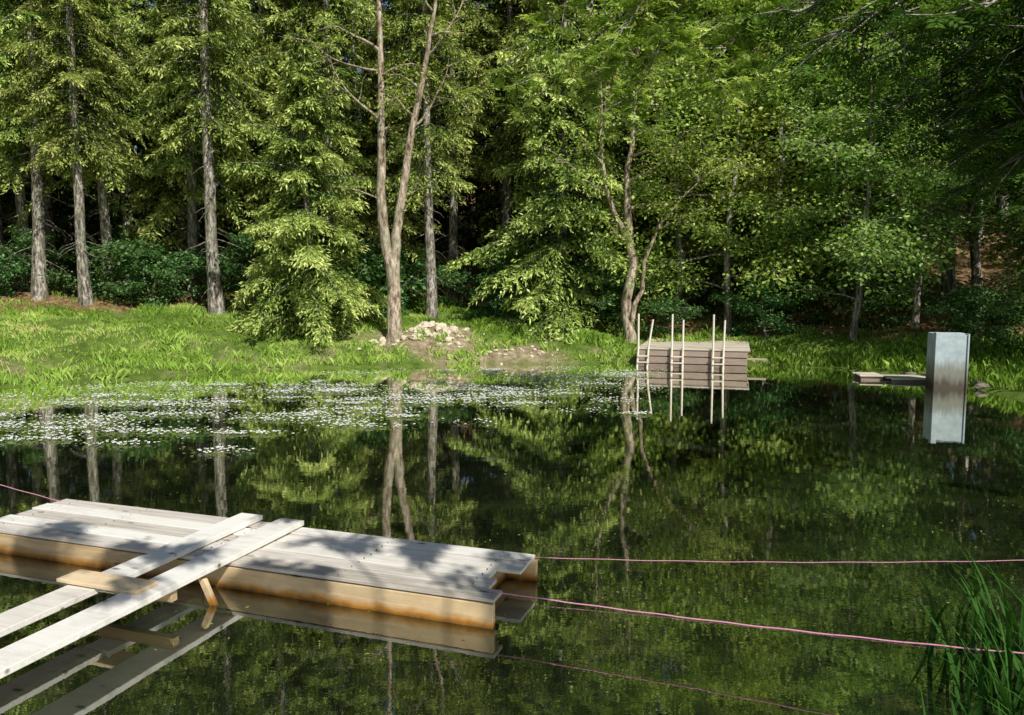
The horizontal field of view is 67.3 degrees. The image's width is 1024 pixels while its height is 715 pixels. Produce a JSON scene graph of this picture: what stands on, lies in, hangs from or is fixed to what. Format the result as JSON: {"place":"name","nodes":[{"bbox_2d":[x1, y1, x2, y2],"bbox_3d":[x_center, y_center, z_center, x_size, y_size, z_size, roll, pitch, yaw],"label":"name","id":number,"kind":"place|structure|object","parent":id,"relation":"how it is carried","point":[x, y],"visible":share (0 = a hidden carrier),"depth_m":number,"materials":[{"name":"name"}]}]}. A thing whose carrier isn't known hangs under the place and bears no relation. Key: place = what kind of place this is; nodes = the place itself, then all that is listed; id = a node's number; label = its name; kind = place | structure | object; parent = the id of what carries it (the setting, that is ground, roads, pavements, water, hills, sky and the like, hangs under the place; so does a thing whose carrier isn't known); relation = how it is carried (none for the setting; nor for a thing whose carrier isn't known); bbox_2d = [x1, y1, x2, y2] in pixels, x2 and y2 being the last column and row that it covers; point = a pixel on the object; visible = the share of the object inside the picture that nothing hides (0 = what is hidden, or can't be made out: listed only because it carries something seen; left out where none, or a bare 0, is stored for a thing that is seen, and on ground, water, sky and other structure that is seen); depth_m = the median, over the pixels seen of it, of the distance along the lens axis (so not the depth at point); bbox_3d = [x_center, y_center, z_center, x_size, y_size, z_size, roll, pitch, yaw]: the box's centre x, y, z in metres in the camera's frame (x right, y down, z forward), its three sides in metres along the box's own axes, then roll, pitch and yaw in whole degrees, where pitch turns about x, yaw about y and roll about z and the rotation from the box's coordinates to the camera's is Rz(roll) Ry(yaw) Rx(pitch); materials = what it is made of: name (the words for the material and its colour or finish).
{"place":"outdoors","nodes":[
{"label":"outdoors","id":0,"kind":"place"},
{"bbox_2d":[56,0,702,154],"label":"sky","id":1,"kind":"structure","parent":0,"point":[191,0],"materials":[{"name":"white"}]},
{"bbox_2d":[0,362,1023,714],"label":"pond water","id":2,"kind":"structure","parent":0,"point":[866,470],"depth_m":7.95,"materials":[{"name":"green liquid"}]},
{"bbox_2d":[0,499,537,629],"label":"wooden dock","id":3,"kind":"object","parent":2,"relation":"in","point":[453,584],"visible":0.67,"depth_m":6.50,"materials":[{"name":"grey wood"}]},
{"bbox_2d":[0,484,62,501],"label":"mooring rope","id":4,"kind":"object","parent":3,"relation":"on","point":[32,493],"visible":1,"depth_m":8.22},
{"bbox_2d":[0,513,303,678],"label":"plank gangway","id":5,"kind":"object","parent":3,"relation":"on","point":[130,589],"visible":0.91,"depth_m":5.67,"materials":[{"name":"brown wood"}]},
{"bbox_2d":[492,591,1023,653],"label":"mooring rope","id":6,"kind":"object","parent":3,"relation":"attached to","point":[760,626],"visible":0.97,"depth_m":5.06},
{"bbox_2d":[537,557,1023,562],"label":"mooring rope","id":7,"kind":"object","parent":3,"relation":"attached to","point":[788,562],"visible":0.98,"depth_m":6.14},
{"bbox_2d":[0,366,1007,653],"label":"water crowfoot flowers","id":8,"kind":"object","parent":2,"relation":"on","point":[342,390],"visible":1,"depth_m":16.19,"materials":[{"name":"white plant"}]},
{"bbox_2d":[636,314,766,369],"bbox_3d":[6.209,-0.421,24.995,3.823,2.123,4.565,2,6,16],"label":"swimming raft","id":9,"kind":"object","parent":2,"relation":"on","point":[678,351],"visible":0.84,"depth_m":23.14,"materials":[{"name":"grey wood"}]},
{"bbox_2d":[0,157,1023,399],"bbox_3d":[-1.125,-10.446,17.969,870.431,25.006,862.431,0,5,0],"label":"ground","id":10,"kind":"structure","parent":0,"point":[963,271],"depth_m":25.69,"materials":[{"name":"green plant"}]},
{"bbox_2d":[0,252,30,295],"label":"undergrowth bush","id":11,"kind":"object","parent":10,"relation":"on","point":[10,269],"visible":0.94,"depth_m":29.35,"materials":[{"name":"green plant"}]},
{"bbox_2d":[0,1,57,287],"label":"tall spruce tree","id":12,"kind":"object","parent":10,"relation":"on","point":[2,241],"depth_m":35.56,"materials":[{"name":"green plant"}]},
{"bbox_2d":[0,0,83,291],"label":"tall spruce tree","id":13,"kind":"object","parent":10,"relation":"on","point":[17,177],"visible":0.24,"depth_m":31.33,"materials":[{"name":"green plant"}]},
{"bbox_2d":[0,224,93,297],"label":"undergrowth bush","id":14,"kind":"object","parent":10,"relation":"on","point":[28,242],"visible":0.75,"depth_m":30.39,"materials":[{"name":"green plant"}]},
{"bbox_2d":[0,0,145,300],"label":"tall spruce tree","id":15,"kind":"object","parent":10,"relation":"on","point":[39,288],"visible":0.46,"depth_m":29.42,"materials":[{"name":"green plant"}]},
{"bbox_2d":[0,0,154,305],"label":"tall spruce tree","id":16,"kind":"object","parent":10,"relation":"on","point":[85,293],"visible":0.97,"depth_m":28.03,"materials":[{"name":"green plant"}]},
{"bbox_2d":[4,0,163,297],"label":"tall spruce tree","id":17,"kind":"object","parent":10,"relation":"on","point":[103,205],"visible":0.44,"depth_m":30.20,"materials":[{"name":"green plant"}]},
{"bbox_2d":[62,237,143,295],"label":"undergrowth bush","id":18,"kind":"object","parent":10,"relation":"on","point":[96,284],"visible":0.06,"depth_m":31.87,"materials":[{"name":"green plant"}]},
{"bbox_2d":[84,233,186,301],"bbox_3d":[-14.703,-3.328,30.030,4.472,3.094,4.662,2,6,18],"label":"undergrowth bush","id":19,"kind":"object","parent":10,"relation":"on","point":[118,252],"visible":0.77,"depth_m":29.19,"materials":[{"name":"green plant"}]},
{"bbox_2d":[111,249,187,308],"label":"undergrowth bush","id":20,"kind":"object","parent":10,"relation":"on","point":[154,270],"visible":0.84,"depth_m":29.23,"materials":[{"name":"green plant"}]},
{"bbox_2d":[89,0,259,297],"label":"spruce tree","id":21,"kind":"object","parent":10,"relation":"on","point":[158,220],"visible":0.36,"depth_m":33.48,"materials":[{"name":"green plant"}]},
{"bbox_2d":[110,0,252,297],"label":"tall spruce tree","id":22,"kind":"object","parent":10,"relation":"on","point":[190,162],"visible":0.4,"depth_m":31.73,"materials":[{"name":"green plant"}]},
{"bbox_2d":[141,244,255,302],"bbox_3d":[-12.893,-3.322,31.458,3.837,2.655,4.000,-5,8,-45],"label":"undergrowth bush","id":23,"kind":"object","parent":10,"relation":"on","point":[198,275],"visible":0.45,"depth_m":31.02,"materials":[{"name":"green plant"}]},
{"bbox_2d":[114,0,292,314],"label":"tall spruce tree","id":24,"kind":"object","parent":10,"relation":"on","point":[202,49],"visible":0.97,"depth_m":28.03,"materials":[{"name":"green plant"}]},
{"bbox_2d":[171,229,296,311],"bbox_3d":[-10.516,-3.195,30.160,5.143,3.612,3.841,-1,6,-14],"label":"undergrowth bush","id":25,"kind":"object","parent":10,"relation":"on","point":[234,271],"visible":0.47,"depth_m":29.65,"materials":[{"name":"green plant"}]},
{"bbox_2d":[177,0,336,288],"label":"tall spruce tree","id":26,"kind":"object","parent":10,"relation":"on","point":[263,10],"visible":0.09,"depth_m":34.49,"materials":[{"name":"green plant"}]},
{"bbox_2d":[216,0,365,308],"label":"spruce tree","id":27,"kind":"object","parent":10,"relation":"on","point":[269,118],"visible":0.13,"depth_m":32.10,"materials":[{"name":"green plant"}]},
{"bbox_2d":[211,23,387,346],"bbox_3d":[-6.860,-5.113,26.178,6.311,12.285,6.887,-2,6,-20],"label":"spruce tree","id":28,"kind":"object","parent":10,"relation":"on","point":[302,229],"visible":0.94,"depth_m":25.83,"materials":[{"name":"green plant"}]},
{"bbox_2d":[253,246,353,300],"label":"undergrowth bush","id":29,"kind":"object","parent":10,"relation":"on","point":[302,265],"visible":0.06,"depth_m":31.42,"materials":[{"name":"green plant"}]},
{"bbox_2d":[245,0,415,302],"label":"tall spruce tree","id":30,"kind":"object","parent":10,"relation":"on","point":[328,46],"visible":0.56,"depth_m":31.16,"materials":[{"name":"green plant"}]},
{"bbox_2d":[325,238,386,310],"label":"undergrowth bush","id":31,"kind":"object","parent":10,"relation":"on","point":[365,243],"visible":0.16,"depth_m":30.77,"materials":[{"name":"green plant"}]},
{"bbox_2d":[273,0,484,343],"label":"forked alder tree","id":32,"kind":"object","parent":10,"relation":"on","point":[391,250],"visible":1,"depth_m":25.40,"materials":[{"name":"green plant"}]},
{"bbox_2d":[339,245,425,317],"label":"undergrowth bush","id":33,"kind":"object","parent":10,"relation":"on","point":[373,260],"visible":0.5,"depth_m":29.62,"materials":[{"name":"green plant"}]},
{"bbox_2d":[333,13,454,304],"bbox_3d":[-5.672,-7.944,32.853,6.324,13.911,5.714,0,5,3],"label":"spruce tree","id":34,"kind":"object","parent":10,"relation":"on","point":[369,221],"visible":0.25,"depth_m":32.82,"materials":[{"name":"green plant"}]},
{"bbox_2d":[367,244,467,307],"bbox_3d":[-3.936,-3.224,31.978,4.268,2.997,3.188,0,5,-2],"label":"undergrowth bush","id":35,"kind":"object","parent":10,"relation":"on","point":[421,265],"visible":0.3,"depth_m":31.76,"materials":[{"name":"green plant"}]},
{"bbox_2d":[361,0,498,319],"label":"tall spruce tree","id":36,"kind":"object","parent":10,"relation":"on","point":[427,125],"visible":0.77,"depth_m":29.24,"materials":[{"name":"green plant"}]},
{"bbox_2d":[335,321,563,363],"bbox_3d":[-2.003,-0.518,25.646,8.017,1.340,3.298,0,5,0],"label":"rock pile","id":37,"kind":"object","parent":10,"relation":"on","point":[453,328],"visible":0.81,"depth_m":25.75,"materials":[{"name":"stone"}]},
{"bbox_2d":[386,0,519,300],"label":"tall spruce tree","id":38,"kind":"object","parent":10,"relation":"on","point":[453,246],"visible":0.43,"depth_m":33.81,"materials":[{"name":"green plant"}]},
{"bbox_2d":[422,268,487,308],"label":"undergrowth bush","id":39,"kind":"object","parent":10,"relation":"on","point":[458,277],"visible":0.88,"depth_m":31.45,"materials":[{"name":"green plant"}]},
{"bbox_2d":[457,270,528,320],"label":"undergrowth bush","id":40,"kind":"object","parent":10,"relation":"on","point":[491,304],"visible":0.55,"depth_m":29.58,"materials":[{"name":"green plant"}]},
{"bbox_2d":[0,0,1023,281],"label":"distant forest","id":41,"kind":"object","parent":10,"relation":"on","point":[60,214],"visible":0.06,"depth_m":39.31,"materials":[{"name":"green plant"}]},
{"bbox_2d":[472,247,556,311],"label":"undergrowth bush","id":42,"kind":"object","parent":10,"relation":"on","point":[498,264],"visible":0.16,"depth_m":30.04,"materials":[{"name":"green plant"}]},
{"bbox_2d":[443,0,600,295],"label":"tall spruce tree","id":43,"kind":"object","parent":10,"relation":"on","point":[506,215],"visible":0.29,"depth_m":34.71,"materials":[{"name":"green plant"}]},
{"bbox_2d":[443,0,637,343],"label":"spruce tree","id":44,"kind":"object","parent":10,"relation":"on","point":[556,302],"visible":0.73,"depth_m":27.41,"materials":[{"name":"green plant"}]},
{"bbox_2d":[462,0,619,293],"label":"tall spruce tree","id":45,"kind":"object","parent":10,"relation":"on","point":[511,74],"visible":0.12,"depth_m":31.99,"materials":[{"name":"green plant"}]},
{"bbox_2d":[569,246,627,324],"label":"undergrowth bush","id":46,"kind":"object","parent":10,"relation":"on","point":[595,290],"visible":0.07,"depth_m":29.19,"materials":[{"name":"green plant"}]},
{"bbox_2d":[550,259,664,330],"bbox_3d":[3.458,-2.245,28.190,4.177,2.933,3.120,3,6,29],"label":"undergrowth bush","id":47,"kind":"object","parent":10,"relation":"on","point":[603,301],"visible":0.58,"depth_m":27.87,"materials":[{"name":"green plant"}]},
{"bbox_2d":[518,0,771,342],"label":"crooked alder tree","id":48,"kind":"object","parent":10,"relation":"on","point":[628,313],"visible":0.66,"depth_m":26.28,"materials":[{"name":"green plant"}]},
{"bbox_2d":[549,0,746,331],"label":"spruce tree","id":49,"kind":"object","parent":10,"relation":"on","point":[619,174],"visible":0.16,"depth_m":30.34,"materials":[{"name":"green plant"}]},
{"bbox_2d":[632,292,707,335],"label":"undergrowth bush","id":50,"kind":"object","parent":10,"relation":"on","point":[668,305],"visible":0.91,"depth_m":27.04,"materials":[{"name":"green plant"}]},
{"bbox_2d":[538,0,814,320],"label":"broadleaf tree","id":51,"kind":"object","parent":10,"relation":"on","point":[710,227],"visible":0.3,"depth_m":27.19,"materials":[{"name":"green plant"}]},
{"bbox_2d":[638,254,745,316],"bbox_3d":[7.198,-2.772,31.182,4.774,3.169,4.580,2,6,20],"label":"undergrowth bush","id":52,"kind":"object","parent":10,"relation":"on","point":[703,289],"visible":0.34,"depth_m":30.40,"materials":[{"name":"green plant"}]},
{"bbox_2d":[639,1,828,324],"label":"spruce tree","id":53,"kind":"object","parent":10,"relation":"on","point":[685,244],"visible":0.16,"depth_m":29.65,"materials":[{"name":"green plant"}]},
{"bbox_2d":[458,0,1019,164],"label":"overhanging ash tree","id":54,"kind":"object","parent":10,"relation":"on","point":[731,74],"visible":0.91,"depth_m":13.52,"materials":[{"name":"green plant"}]},
{"bbox_2d":[602,0,902,336],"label":"broadleaf tree","id":55,"kind":"object","parent":10,"relation":"on","point":[751,211],"visible":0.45,"depth_m":26.70,"materials":[{"name":"green plant"}]},
{"bbox_2d":[708,274,814,338],"bbox_3d":[8.563,-1.707,26.782,2.662,2.504,3.565,-5,7,-42],"label":"undergrowth bush","id":56,"kind":"object","parent":10,"relation":"on","point":[773,300],"visible":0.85,"depth_m":26.43,"materials":[{"name":"green plant"}]},
{"bbox_2d":[711,0,868,293],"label":"tall spruce tree","id":57,"kind":"object","parent":10,"relation":"on","point":[817,101],"visible":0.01,"depth_m":32.08,"materials":[{"name":"green plant"}]},
{"bbox_2d":[732,251,851,325],"bbox_3d":[10.381,-2.498,28.346,4.425,3.108,3.305,3,6,31],"label":"undergrowth bush","id":58,"kind":"object","parent":10,"relation":"on","point":[815,318],"visible":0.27,"depth_m":28.08,"materials":[{"name":"green plant"}]},
{"bbox_2d":[776,277,827,312],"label":"undergrowth bush","id":59,"kind":"object","parent":10,"relation":"on","point":[805,305],"visible":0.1,"depth_m":29.34,"materials":[{"name":"green plant"}]},
{"bbox_2d":[648,0,961,313],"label":"broadleaf tree","id":60,"kind":"object","parent":10,"relation":"on","point":[781,158],"visible":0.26,"depth_m":27.00,"materials":[{"name":"green plant"}]},
{"bbox_2d":[687,0,977,312],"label":"broadleaf tree","id":61,"kind":"object","parent":10,"relation":"on","point":[837,309],"visible":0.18,"depth_m":27.11,"materials":[{"name":"green plant"}]},
{"bbox_2d":[748,3,956,293],"bbox_3d":[13.975,-10.219,31.268,8.081,17.775,7.301,3,6,28],"label":"spruce tree","id":62,"kind":"object","parent":10,"relation":"on","point":[837,224],"visible":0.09,"depth_m":30.23,"materials":[{"name":"green plant"}]},
{"bbox_2d":[715,0,1023,232],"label":"overhanging rowan tree","id":63,"kind":"object","parent":10,"relation":"on","point":[996,92],"visible":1,"depth_m":7.53,"materials":[{"name":"green plant"}]},
{"bbox_2d":[733,36,1015,339],"bbox_3d":[11.193,-5.138,24.481,8.875,9.873,9.220,-2,6,-21],"label":"broadleaf tree","id":64,"kind":"object","parent":10,"relation":"on","point":[877,249],"visible":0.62,"depth_m":23.82,"materials":[{"name":"green plant"}]},
{"bbox_2d":[830,283,932,328],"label":"undergrowth bush","id":65,"kind":"object","parent":10,"relation":"on","point":[863,323],"visible":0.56,"depth_m":26.17,"materials":[{"name":"green plant"}]},
{"bbox_2d":[751,20,1023,328],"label":"broadleaf tree","id":66,"kind":"object","parent":10,"relation":"on","point":[921,267],"visible":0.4,"depth_m":24.60,"materials":[{"name":"green plant"}]},
{"bbox_2d":[852,372,925,382],"bbox_3d":[10.016,0.573,20.278,1.719,0.230,1.130,1,5,8],"label":"plank landing","id":67,"kind":"object","parent":10,"relation":"on","point":[893,378],"visible":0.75,"depth_m":20.16,"materials":[{"name":"brown wood"}]},
{"bbox_2d":[862,0,935,240],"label":"tall spruce tree","id":68,"kind":"object","parent":10,"relation":"on","point":[935,93],"visible":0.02,"depth_m":32.36,"materials":[{"name":"green plant"}]},
{"bbox_2d":[799,0,1020,289],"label":"broadleaf tree","id":69,"kind":"object","parent":10,"relation":"on","point":[874,38],"visible":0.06,"depth_m":28.60,"materials":[{"name":"green plant"}]},
{"bbox_2d":[804,542,1023,714],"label":"reed clump","id":70,"kind":"object","parent":10,"relation":"on","point":[1002,686],"visible":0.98,"depth_m":4.75,"materials":[{"name":"green plant"}]},
{"bbox_2d":[904,372,989,389],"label":"shore stones","id":71,"kind":"object","parent":10,"relation":"on","point":[980,385],"visible":0.71,"depth_m":18.33,"materials":[{"name":"grey stone"}]},
{"bbox_2d":[925,332,969,388],"bbox_3d":[10.663,0.544,18.888,0.740,2.350,0.720,1,6,14],"label":"concrete outlet box","id":72,"kind":"object","parent":10,"relation":"on","point":[947,361],"visible":0.56,"depth_m":18.54,"materials":[{"name":"grey concrete"}]},
{"bbox_2d":[895,0,1017,297],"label":"tall spruce tree","id":73,"kind":"object","parent":10,"relation":"on","point":[950,285],"visible":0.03,"depth_m":28.22,"materials":[{"name":"green plant"}]},
{"bbox_2d":[894,0,1023,286],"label":"broadleaf tree","id":74,"kind":"object","parent":10,"relation":"on","point":[976,273],"visible":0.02,"depth_m":28.73,"materials":[{"name":"green plant"}]},
{"bbox_2d":[906,281,1023,354],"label":"undergrowth bush","id":75,"kind":"object","parent":10,"relation":"on","point":[981,299],"visible":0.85,"depth_m":21.44,"materials":[{"name":"green plant"}]},
{"bbox_2d":[912,284,1023,336],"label":"undergrowth bush","id":76,"kind":"object","parent":10,"relation":"on","point":[957,295],"visible":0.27,"depth_m":23.29,"materials":[{"name":"green plant"}]},
{"bbox_2d":[969,118,1023,298],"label":"broadleaf tree","id":77,"kind":"object","parent":10,"relation":"on","point":[1020,281],"visible":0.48,"depth_m":23.61,"materials":[{"name":"green plant"}]},
{"bbox_2d":[981,154,1023,314],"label":"spruce tree","id":78,"kind":"object","parent":10,"relation":"on","point":[1018,253],"visible":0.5,"depth_m":24.67,"materials":[{"name":"green plant"}]},
{"bbox_2d":[1010,302,1023,342],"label":"undergrowth bush","id":79,"kind":"object","parent":10,"relation":"on","point":[1018,324],"visible":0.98,"depth_m":19.49,"materials":[{"name":"green plant"}]}
]}

